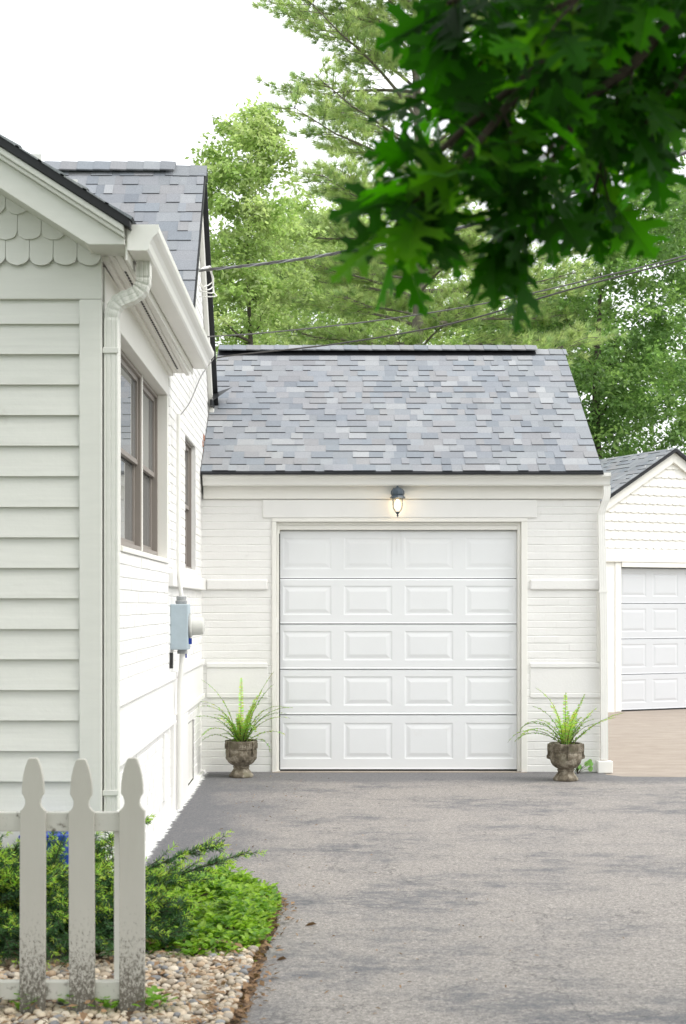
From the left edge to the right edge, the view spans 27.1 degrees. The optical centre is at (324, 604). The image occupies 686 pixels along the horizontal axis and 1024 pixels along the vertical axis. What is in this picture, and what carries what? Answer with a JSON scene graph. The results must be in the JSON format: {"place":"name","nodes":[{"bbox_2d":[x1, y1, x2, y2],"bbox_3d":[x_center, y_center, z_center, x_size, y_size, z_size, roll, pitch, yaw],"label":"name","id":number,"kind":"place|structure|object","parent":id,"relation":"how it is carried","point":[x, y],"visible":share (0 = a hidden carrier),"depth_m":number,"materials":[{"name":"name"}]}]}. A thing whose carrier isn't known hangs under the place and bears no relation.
{"place":"outdoors","nodes":[
{"label":"outdoors","id":0,"kind":"place"},
{"bbox_2d":[0,0,685,458],"label":"sky","id":1,"kind":"structure","parent":0,"point":[81,80],"materials":[{"name":"white"}]},
{"bbox_2d":[145,772,685,1023],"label":"driveway","id":2,"kind":"structure","parent":0,"point":[576,882],"depth_m":7.34,"materials":[{"name":"grey asphalt"}]},
{"bbox_2d":[225,739,257,777],"bbox_3d":[-0.711,1.315,12.140,0.283,0.312,0.283,0,0,-14],"label":"stone urn","id":3,"kind":"object","parent":2,"relation":"on","point":[241,757],"visible":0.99,"depth_m":12.04,"materials":[{"name":"stone"}]},
{"bbox_2d":[197,673,292,751],"bbox_3d":[-0.691,0.918,12.086,0.847,0.691,0.572,0,0,0],"label":"fern","id":4,"kind":"object","parent":3,"relation":"in","point":[240,733],"visible":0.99,"depth_m":12.10,"materials":[{"name":"green plant"}]},
{"bbox_2d":[0,776,623,1023],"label":"leaf litter","id":5,"kind":"object","parent":2,"relation":"on","point":[246,996],"visible":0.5,"depth_m":5.36,"materials":[{"name":"brown plant"}]},
{"bbox_2d":[547,742,584,781],"bbox_3d":[2.018,1.315,11.900,0.283,0.312,0.283,0,0,33],"label":"stone urn","id":6,"kind":"object","parent":2,"relation":"on","point":[565,760],"visible":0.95,"depth_m":11.81,"materials":[{"name":"stone"}]},
{"bbox_2d":[508,688,619,744],"bbox_3d":[2.016,0.947,11.867,0.946,0.494,0.370,0,0,13],"label":"fern","id":7,"kind":"object","parent":6,"relation":"in","point":[566,736],"visible":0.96,"depth_m":11.89,"materials":[{"name":"green leaf"}]},
{"bbox_2d":[574,759,592,773],"bbox_3d":[2.230,1.378,12.353,0.218,0.188,0.131,0,0,0],"label":"weed","id":8,"kind":"object","parent":2,"relation":"on","point":[589,762],"visible":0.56,"depth_m":12.37,"materials":[{"name":"green plant"}]},
{"bbox_2d":[600,709,685,776],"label":"concrete apron","id":9,"kind":"object","parent":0,"point":[648,743],"depth_m":15.10,"materials":[{"name":"beige concrete"}]},
{"label":"ground","id":10,"kind":"structure","parent":0,"visible":0},
{"bbox_2d":[0,134,231,873],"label":"house","id":11,"kind":"structure","parent":10,"relation":"on","point":[107,349],"depth_m":6.80,"materials":[{"name":"white wood"}]},
{"bbox_2d":[121,350,140,550],"bbox_3d":[-1.158,-0.874,8.093,0.066,1.087,1.343,0,0,0],"label":"window","id":12,"kind":"structure","parent":11,"relation":"in","point":[130,376],"depth_m":8.55,"materials":[{"name":"grey glass"}]},
{"bbox_2d":[143,377,157,555],"bbox_3d":[-1.158,-0.874,9.212,0.066,1.087,0.833,0,0,0],"label":"window","id":13,"kind":"structure","parent":11,"relation":"in","point":[150,398],"depth_m":9.52,"materials":[{"name":"glass"}]},
{"bbox_2d":[185,439,191,568],"bbox_3d":[-1.142,-0.805,11.460,0.066,1.040,0.880,0,0,0],"label":"window","id":14,"kind":"structure","parent":11,"relation":"in","point":[187,446],"depth_m":11.86,"materials":[{"name":"glass"}]},
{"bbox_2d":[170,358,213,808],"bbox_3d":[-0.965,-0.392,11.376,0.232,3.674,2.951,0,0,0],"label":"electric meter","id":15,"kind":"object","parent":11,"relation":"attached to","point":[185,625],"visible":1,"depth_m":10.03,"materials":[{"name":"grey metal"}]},
{"bbox_2d":[216,258,685,358],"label":"phone cable","id":16,"kind":"object","parent":15,"relation":"attached to","point":[457,321],"visible":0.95,"depth_m":11.42,"materials":[{"name":"black rubber"}]},
{"bbox_2d":[198,150,685,296],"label":"service cable","id":17,"kind":"object","parent":11,"relation":"attached to","point":[208,268],"visible":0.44,"depth_m":11.24,"materials":[{"name":"rubber"}]},
{"bbox_2d":[207,255,685,336],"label":"phone cable","id":18,"kind":"object","parent":11,"relation":"attached to","point":[452,308],"visible":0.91,"depth_m":11.08,"materials":[{"name":"black rubber"}]},
{"bbox_2d":[0,890,280,1023],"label":"planting bed","id":19,"kind":"object","parent":10,"relation":"on","point":[260,961],"visible":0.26,"depth_m":5.54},
{"bbox_2d":[19,831,68,871],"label":"flowers","id":20,"kind":"object","parent":19,"relation":"on","point":[59,835],"visible":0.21,"depth_m":6.59,"materials":[{"name":"blue plant"}]},
{"bbox_2d":[0,758,144,1013],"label":"picket fence","id":21,"kind":"object","parent":19,"relation":"on","point":[33,821],"visible":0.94,"depth_m":4.99,"materials":[{"name":"white wood"}]},
{"bbox_2d":[0,945,258,1023],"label":"pebbles","id":22,"kind":"object","parent":19,"relation":"on","point":[178,1009],"visible":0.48,"depth_m":5.29,"materials":[{"name":"beige gravel"}]},
{"bbox_2d":[0,813,266,970],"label":"evergreen shrub","id":23,"kind":"object","parent":19,"relation":"on","point":[57,901],"visible":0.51,"depth_m":5.97,"materials":[{"name":"green plant"}]},
{"bbox_2d":[9,861,282,1009],"bbox_3d":[-0.745,1.386,6.200,1.096,0.222,2.556,0,0,0],"label":"ground cover","id":24,"kind":"object","parent":19,"relation":"on","point":[234,905],"visible":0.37,"depth_m":6.22,"materials":[{"name":"green plant"}]},
{"bbox_2d":[185,91,329,359],"bbox_3d":[-1.383,-3.060,21.637,2.937,9.281,2.615,0,0,0],"label":"tulip tree","id":25,"kind":"object","parent":10,"relation":"on","point":[261,130],"visible":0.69,"depth_m":21.25,"materials":[{"name":"green plant"}]},
{"bbox_2d":[215,192,554,347],"bbox_3d":[1.366,-4.089,32.603,8.265,11.350,6.216,0,0,0],"label":"broadleaf tree","id":26,"kind":"object","parent":10,"relation":"on","point":[319,289],"visible":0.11,"depth_m":32.54,"materials":[{"name":"green plant"}]},
{"bbox_2d":[209,174,574,344],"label":"broadleaf tree","id":27,"kind":"object","parent":10,"relation":"on","point":[303,190],"visible":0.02,"depth_m":41.20,"materials":[{"name":"green plant"}]},
{"bbox_2d":[201,345,612,772],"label":"attached garage","id":28,"kind":"structure","parent":10,"relation":"on","point":[451,617],"depth_m":12.55,"materials":[{"name":"white paint"}]},
{"bbox_2d":[390,486,404,516],"bbox_3d":[0.642,-0.900,12.402,0.131,0.277,0.167,0,0,19],"label":"wall lantern","id":29,"kind":"object","parent":28,"relation":"attached to","point":[397,492],"depth_m":12.35,"materials":[{"name":"grey metal"}]},
{"bbox_2d":[279,530,516,770],"bbox_3d":[0.649,0.408,12.554,2.097,2.125,0.072,0,0,0],"label":"garage door","id":30,"kind":"structure","parent":28,"relation":"in","point":[324,668],"depth_m":12.56,"materials":[{"name":"metal"}]},
{"bbox_2d":[250,0,629,367],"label":"white pine","id":31,"kind":"object","parent":10,"relation":"on","point":[359,17],"visible":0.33,"depth_m":24.53,"materials":[{"name":"green plant"}]},
{"bbox_2d":[326,0,685,332],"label":"oak tree","id":32,"kind":"object","parent":10,"relation":"on","point":[566,69],"visible":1,"depth_m":2.52,"materials":[{"name":"green plant"}]},
{"bbox_2d":[442,256,626,391],"bbox_3d":[4.494,-2.962,29.902,4.094,9.092,3.417,0,0,0],"label":"broadleaf tree","id":33,"kind":"object","parent":10,"relation":"on","point":[483,327],"visible":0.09,"depth_m":29.61,"materials":[{"name":"green plant"}]},
{"bbox_2d":[509,138,685,458],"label":"broadleaf tree","id":34,"kind":"object","parent":10,"relation":"on","point":[624,402],"visible":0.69,"depth_m":26.38,"materials":[{"name":"green plant"}]},
{"bbox_2d":[520,288,685,458],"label":"broadleaf tree","id":35,"kind":"object","parent":10,"relation":"on","point":[652,373],"visible":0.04,"depth_m":37.08,"materials":[{"name":"green plant"}]},
{"bbox_2d":[585,139,685,453],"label":"broadleaf tree","id":36,"kind":"object","parent":10,"relation":"on","point":[646,193],"visible":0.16,"depth_m":31.21,"materials":[{"name":"green plant"}]},
{"bbox_2d":[599,448,685,711],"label":"detached garage","id":37,"kind":"structure","parent":10,"relation":"on","point":[645,522],"depth_m":19.77,"materials":[{"name":"white paint"}]},
{"bbox_2d":[621,568,685,710],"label":"garage door","id":38,"kind":"structure","parent":37,"relation":"in","point":[653,600],"depth_m":19.84,"materials":[{"name":"white metal"}]}
]}

